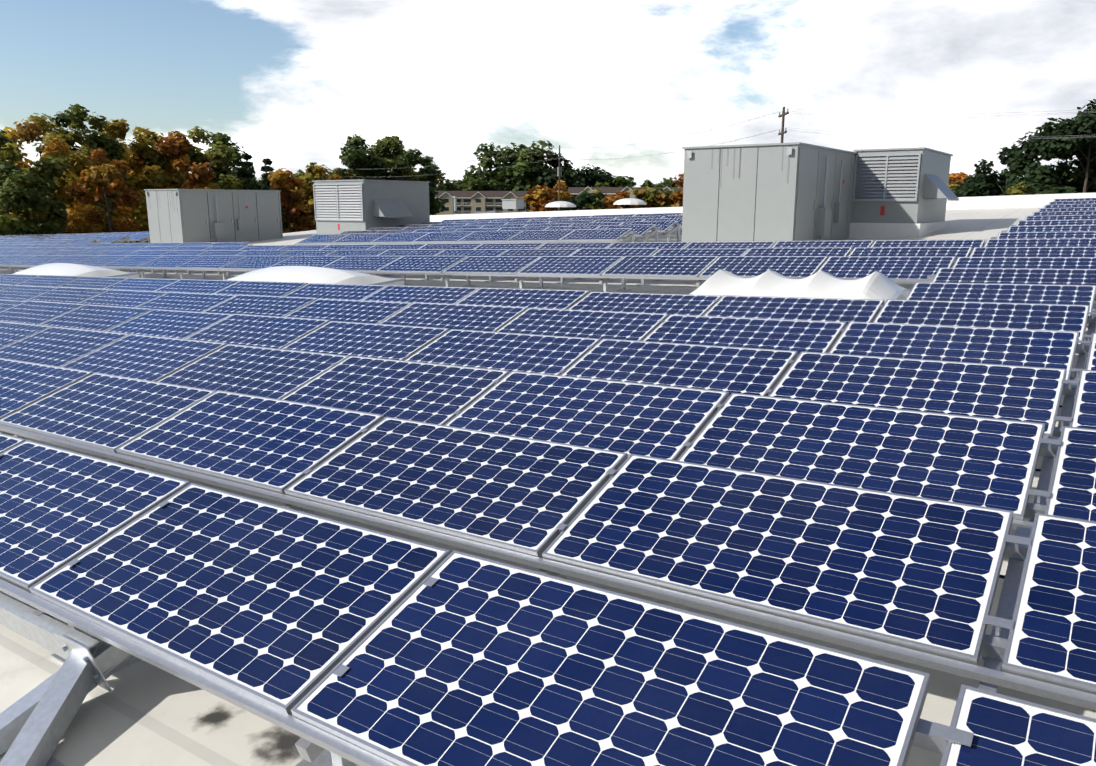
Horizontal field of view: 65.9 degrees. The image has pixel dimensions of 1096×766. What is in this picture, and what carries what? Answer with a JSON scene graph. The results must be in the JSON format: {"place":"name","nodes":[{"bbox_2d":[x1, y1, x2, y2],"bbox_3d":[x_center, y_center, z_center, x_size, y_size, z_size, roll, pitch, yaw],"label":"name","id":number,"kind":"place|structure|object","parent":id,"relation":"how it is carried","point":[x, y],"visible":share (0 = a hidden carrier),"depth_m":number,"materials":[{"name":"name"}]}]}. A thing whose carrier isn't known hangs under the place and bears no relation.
{"place":"outdoors","nodes":[
{"label":"outdoors","id":0,"kind":"place"},
{"bbox_2d":[435,191,526,214],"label":"apartment block","id":1,"kind":"structure","parent":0,"point":[468,202],"depth_m":291.93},
{"bbox_2d":[0,0,1095,186],"label":"sky","id":2,"kind":"structure","parent":0,"point":[289,82],"materials":[{"name":"white"}]},
{"bbox_2d":[567,186,682,209],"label":"apartment block","id":3,"kind":"structure","parent":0,"point":[574,191],"depth_m":312.73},
{"label":"ground","id":4,"kind":"structure","parent":0,"visible":0},
{"bbox_2d":[0,130,72,235],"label":"tree","id":5,"kind":"object","parent":4,"relation":"on","point":[18,186],"visible":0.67,"depth_m":65.38,"materials":[{"name":"green plant"}]},
{"bbox_2d":[0,113,104,234],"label":"tree","id":6,"kind":"object","parent":4,"relation":"on","point":[78,162],"visible":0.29,"depth_m":73.32,"materials":[{"name":"green plant"}]},
{"bbox_2d":[32,104,127,232],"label":"tree","id":7,"kind":"object","parent":4,"relation":"on","point":[75,117],"visible":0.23,"depth_m":81.24,"materials":[{"name":"green plant"}]},
{"bbox_2d":[66,148,140,241],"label":"tree","id":8,"kind":"object","parent":4,"relation":"on","point":[114,172],"visible":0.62,"depth_m":69.29,"materials":[{"name":"orange plant"}]},
{"bbox_2d":[80,118,176,242],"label":"tree","id":9,"kind":"object","parent":4,"relation":"on","point":[151,160],"visible":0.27,"depth_m":86.93,"materials":[{"name":"orange plant"}]},
{"bbox_2d":[117,126,188,242],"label":"tree","id":10,"kind":"object","parent":4,"relation":"on","point":[147,133],"visible":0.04,"depth_m":94.37,"materials":[{"name":"orange plant"}]},
{"bbox_2d":[137,131,220,195],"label":"tree","id":11,"kind":"object","parent":4,"relation":"on","point":[171,145],"visible":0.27,"depth_m":88.26,"materials":[{"name":"green plant"}]},
{"bbox_2d":[169,126,242,189],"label":"tree","id":12,"kind":"object","parent":4,"relation":"on","point":[219,159],"visible":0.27,"depth_m":102.84,"materials":[{"name":"green plant"}]},
{"bbox_2d":[205,132,258,189],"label":"tree","id":13,"kind":"object","parent":4,"relation":"on","point":[243,173],"depth_m":108.25,"materials":[{"name":"green plant"}]},
{"bbox_2d":[241,153,259,189],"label":"tree","id":14,"kind":"object","parent":4,"relation":"on","point":[247,157],"depth_m":115.13,"materials":[{"name":"green plant"}]},
{"bbox_2d":[258,158,287,230],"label":"tree","id":15,"kind":"object","parent":4,"relation":"on","point":[265,182],"visible":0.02,"depth_m":121.60,"materials":[{"name":"green plant"}]},
{"bbox_2d":[267,168,316,232],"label":"tree","id":16,"kind":"object","parent":4,"relation":"on","point":[284,182],"visible":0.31,"depth_m":109.02,"materials":[{"name":"orange plant"}]},
{"bbox_2d":[286,169,326,209],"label":"tree","id":17,"kind":"object","parent":4,"relation":"on","point":[299,173],"visible":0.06,"depth_m":358.69,"materials":[{"name":"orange plant"}]},
{"bbox_2d":[290,162,330,228],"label":"tree","id":18,"kind":"object","parent":4,"relation":"on","point":[314,172],"visible":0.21,"depth_m":117.22,"materials":[{"name":"orange plant"}]},
{"bbox_2d":[307,173,343,219],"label":"tree","id":19,"kind":"object","parent":4,"relation":"on","point":[337,176],"visible":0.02,"depth_m":109.03,"materials":[{"name":"orange plant"}]},
{"bbox_2d":[326,134,388,179],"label":"tree","id":20,"kind":"object","parent":4,"relation":"on","point":[354,155],"visible":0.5,"depth_m":139.65,"materials":[{"name":"green plant"}]},
{"bbox_2d":[362,136,419,180],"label":"tree","id":21,"kind":"object","parent":4,"relation":"on","point":[390,150],"visible":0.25,"depth_m":147.49,"materials":[{"name":"green plant"}]},
{"bbox_2d":[390,148,445,214],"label":"tree","id":22,"kind":"object","parent":4,"relation":"on","point":[414,157],"visible":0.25,"depth_m":156.63,"materials":[{"name":"green plant"}]},
{"bbox_2d":[390,170,451,190],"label":"tree","id":23,"kind":"object","parent":4,"relation":"on","point":[441,186],"visible":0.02,"depth_m":390.14,"materials":[{"name":"green plant"}]},
{"bbox_2d":[445,184,456,190],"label":"tree","id":24,"kind":"object","parent":4,"relation":"on","point":[452,189],"depth_m":396.31,"materials":[{"name":"green plant"}]},
{"bbox_2d":[450,178,477,190],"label":"tree","id":25,"kind":"object","parent":4,"relation":"on","point":[458,184],"visible":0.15,"depth_m":414.61,"materials":[{"name":"green plant"}]},
{"bbox_2d":[461,156,511,190],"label":"tree","id":26,"kind":"object","parent":4,"relation":"on","point":[472,181],"visible":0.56,"depth_m":330.74,"materials":[{"name":"green plant"}]},
{"bbox_2d":[473,140,555,210],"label":"tree","id":27,"kind":"object","parent":4,"relation":"on","point":[520,179],"visible":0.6,"depth_m":330.31,"materials":[{"name":"green plant"}]},
{"bbox_2d":[522,185,555,211],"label":"tree","id":28,"kind":"object","parent":4,"relation":"on","point":[535,203],"visible":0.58,"depth_m":276.06,"materials":[{"name":"orange plant"}]},
{"bbox_2d":[529,152,581,200],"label":"tree","id":29,"kind":"object","parent":4,"relation":"on","point":[568,177],"visible":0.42,"depth_m":328.81,"materials":[{"name":"green plant"}]},
{"bbox_2d":[539,180,574,210],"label":"tree","id":30,"kind":"object","parent":4,"relation":"on","point":[564,194],"visible":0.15,"depth_m":282.22,"materials":[{"name":"orange plant"}]},
{"bbox_2d":[557,145,561,210],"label":"utility pole","id":31,"kind":"object","parent":4,"relation":"on","point":[559,171],"visible":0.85,"depth_m":97.18,"materials":[{"name":"brown wood"}]},
{"bbox_2d":[345,148,558,176],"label":"power lines","id":32,"kind":"object","parent":31,"relation":"attached to","point":[457,163],"visible":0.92,"depth_m":113.15,"materials":[{"name":"black metal"}]},
{"bbox_2d":[555,192,596,210],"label":"tree","id":33,"kind":"object","parent":4,"relation":"on","point":[581,200],"visible":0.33,"depth_m":261.87,"materials":[{"name":"green plant"}]},
{"bbox_2d":[580,189,607,209],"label":"tree","id":34,"kind":"object","parent":4,"relation":"on","point":[598,204],"visible":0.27,"depth_m":275.55,"materials":[{"name":"green plant"}]},
{"bbox_2d":[573,164,618,186],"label":"tree","id":35,"kind":"object","parent":4,"relation":"on","point":[589,177],"visible":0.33,"depth_m":412.20,"materials":[{"name":"green plant"}]},
{"bbox_2d":[594,176,635,186],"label":"tree","id":36,"kind":"object","parent":4,"relation":"on","point":[621,181],"visible":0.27,"depth_m":411.46,"materials":[{"name":"green plant"}]},
{"bbox_2d":[602,190,638,208],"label":"tree","id":37,"kind":"object","parent":4,"relation":"on","point":[610,200],"visible":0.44,"depth_m":265.84,"materials":[{"name":"orange plant"}]},
{"bbox_2d":[631,188,660,207],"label":"tree","id":38,"kind":"object","parent":4,"relation":"on","point":[638,193],"visible":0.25,"depth_m":271.86,"materials":[{"name":"orange plant"}]},
{"bbox_2d":[640,180,654,186],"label":"tree","id":39,"kind":"object","parent":4,"relation":"on","point":[648,183],"depth_m":375.36,"materials":[{"name":"green plant"}]},
{"bbox_2d":[641,186,682,207],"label":"tree","id":40,"kind":"object","parent":4,"relation":"on","point":[662,196],"visible":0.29,"depth_m":270.55,"materials":[{"name":"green plant"}]},
{"bbox_2d":[652,177,681,186],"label":"tree","id":41,"kind":"object","parent":4,"relation":"on","point":[669,182],"visible":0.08,"depth_m":391.17,"materials":[{"name":"green plant"}]},
{"bbox_2d":[670,188,682,206],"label":"tree","id":42,"kind":"object","parent":4,"relation":"on","point":[677,197],"visible":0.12,"depth_m":257.51,"materials":[{"name":"orange plant"}]},
{"bbox_2d":[673,173,683,186],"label":"tree","id":43,"kind":"object","parent":4,"relation":"on","point":[680,181],"visible":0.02,"depth_m":382.52,"materials":[{"name":"orange plant"}]},
{"bbox_2d":[778,107,788,142],"bbox_3d":[15.970,-10.655,58.892,0.495,16.367,2.503,0,12,-1],"label":"utility pole","id":44,"kind":"object","parent":4,"relation":"on","point":[782,115],"visible":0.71,"depth_m":57.34,"materials":[{"name":"brown wood"}]},
{"bbox_2d":[560,109,784,159],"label":"power lines","id":45,"kind":"object","parent":44,"relation":"attached to","point":[682,136],"visible":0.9,"depth_m":70.18,"materials":[{"name":"black metal"}]},
{"bbox_2d":[785,108,1093,139],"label":"power lines","id":46,"kind":"object","parent":44,"relation":"attached to","point":[954,138],"visible":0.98,"depth_m":47.28,"materials":[{"name":"black metal"}]},
{"bbox_2d":[953,183,962,192],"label":"tree","id":47,"kind":"object","parent":4,"relation":"on","point":[957,186],"depth_m":228.48,"materials":[{"name":"green plant"}]},
{"bbox_2d":[948,171,971,189],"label":"tree","id":48,"kind":"object","parent":4,"relation":"on","point":[957,178],"visible":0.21,"depth_m":342.12,"materials":[{"name":"orange plant"}]},
{"bbox_2d":[956,171,1004,195],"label":"tree","id":49,"kind":"object","parent":4,"relation":"on","point":[969,179],"visible":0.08,"depth_m":147.65,"materials":[{"name":"green plant"}]},
{"bbox_2d":[951,146,1041,196],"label":"tree","id":50,"kind":"object","parent":4,"relation":"on","point":[991,184],"visible":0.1,"depth_m":103.18,"materials":[{"name":"green plant"}]},
{"bbox_2d":[1006,182,1038,194],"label":"tree","id":51,"kind":"object","parent":4,"relation":"on","point":[1021,188],"visible":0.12,"depth_m":78.51,"materials":[{"name":"green plant"}]},
{"bbox_2d":[1007,125,1086,195],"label":"tree","id":52,"kind":"object","parent":4,"relation":"on","point":[1017,168],"visible":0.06,"depth_m":95.50,"materials":[{"name":"green plant"}]},
{"bbox_2d":[1023,99,1095,194],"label":"tree","id":53,"kind":"object","parent":4,"relation":"on","point":[1043,179],"visible":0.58,"depth_m":86.11,"materials":[{"name":"green plant"}]},
{"bbox_2d":[1062,128,1095,188],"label":"tree","id":54,"kind":"object","parent":4,"relation":"on","point":[1078,173],"visible":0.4,"depth_m":91.17,"materials":[{"name":"green plant"}]},
{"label":"building walls","id":55,"kind":"object","parent":4,"relation":"on","visible":0},
{"bbox_2d":[0,207,1095,765],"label":"roof","id":56,"kind":"structure","parent":55,"relation":"on","point":[144,713],"depth_m":3.29,"materials":[{"name":"white concrete"}]},
{"bbox_2d":[13,263,139,277],"bbox_3d":[-11.421,-2.466,19.939,3.543,0.733,1.745,8,14,34],"label":"skylight","id":57,"kind":"object","parent":56,"relation":"on","point":[67,269],"visible":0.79,"depth_m":19.29,"materials":[{"name":"white plastic"}]},
{"bbox_2d":[144,189,282,242],"bbox_3d":[-13.913,-6.794,35.718,2.540,2.650,4.910,8,14,34],"label":"hvac unit","id":58,"kind":"object","parent":56,"relation":"on","point":[195,215],"visible":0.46,"depth_m":34.32,"materials":[{"name":"paint"}]},
{"bbox_2d":[227,266,404,285],"bbox_3d":[-4.467,-1.741,15.193,3.543,0.733,1.745,8,14,34],"label":"skylight","id":59,"kind":"object","parent":56,"relation":"on","point":[309,274],"visible":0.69,"depth_m":14.57,"materials":[{"name":"white plastic"}]},
{"bbox_2d":[312,179,429,244],"bbox_3d":[-6.281,-6.167,31.295,3.200,2.540,3.500,8,14,34],"label":"air conditioning unit","id":60,"kind":"object","parent":56,"relation":"on","point":[340,206],"visible":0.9,"depth_m":30.11,"materials":[{"name":"paint"}]},
{"bbox_2d":[0,214,1095,765],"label":"panel mounting rack","id":61,"kind":"object","parent":56,"relation":"on","point":[34,722],"visible":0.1,"depth_m":3.15,"materials":[{"name":"metal"}]},
{"bbox_2d":[0,198,1095,765],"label":"pv module glass","id":62,"kind":"object","parent":61,"relation":"on","point":[464,660],"visible":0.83,"depth_m":4.12,"materials":[{"name":"blue glass"}]},
{"bbox_2d":[0,198,1095,765],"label":"solar panel frames","id":63,"kind":"structure","parent":61,"relation":"on","point":[324,674],"depth_m":3.87,"materials":[{"name":"silver metal"}]},
{"bbox_2d":[430,193,1095,221],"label":"roof parapet","id":64,"kind":"structure","parent":56,"relation":"on","point":[1016,201],"depth_m":34.86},
{"bbox_2d":[453,196,646,210],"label":"roof vents","id":65,"kind":"object","parent":64,"relation":"on","point":[512,203],"visible":0.88,"depth_m":42.51,"materials":[{"name":"paint"}]},
{"bbox_2d":[682,142,856,241],"bbox_3d":[5.551,-4.158,20.083,2.750,2.610,5.310,8,14,34],"label":"hvac unit","id":66,"kind":"object","parent":56,"relation":"on","point":[794,191],"visible":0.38,"depth_m":18.09,"materials":[{"name":"paint"}]},
{"bbox_2d":[689,270,907,301],"bbox_3d":[2.939,-0.998,10.132,2.643,0.764,1.745,8,14,34],"label":"skylight","id":67,"kind":"object","parent":56,"relation":"on","point":[873,285],"visible":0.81,"depth_m":9.71,"materials":[{"name":"white plastic"}]},
{"bbox_2d":[849,147,958,237],"bbox_3d":[9.240,-4.667,21.545,2.180,2.350,3.700,8,14,34],"label":"rooftop hvac unit","id":68,"kind":"object","parent":56,"relation":"on","point":[902,192],"visible":1,"depth_m":20.23,"materials":[{"name":"paint"}]}
]}

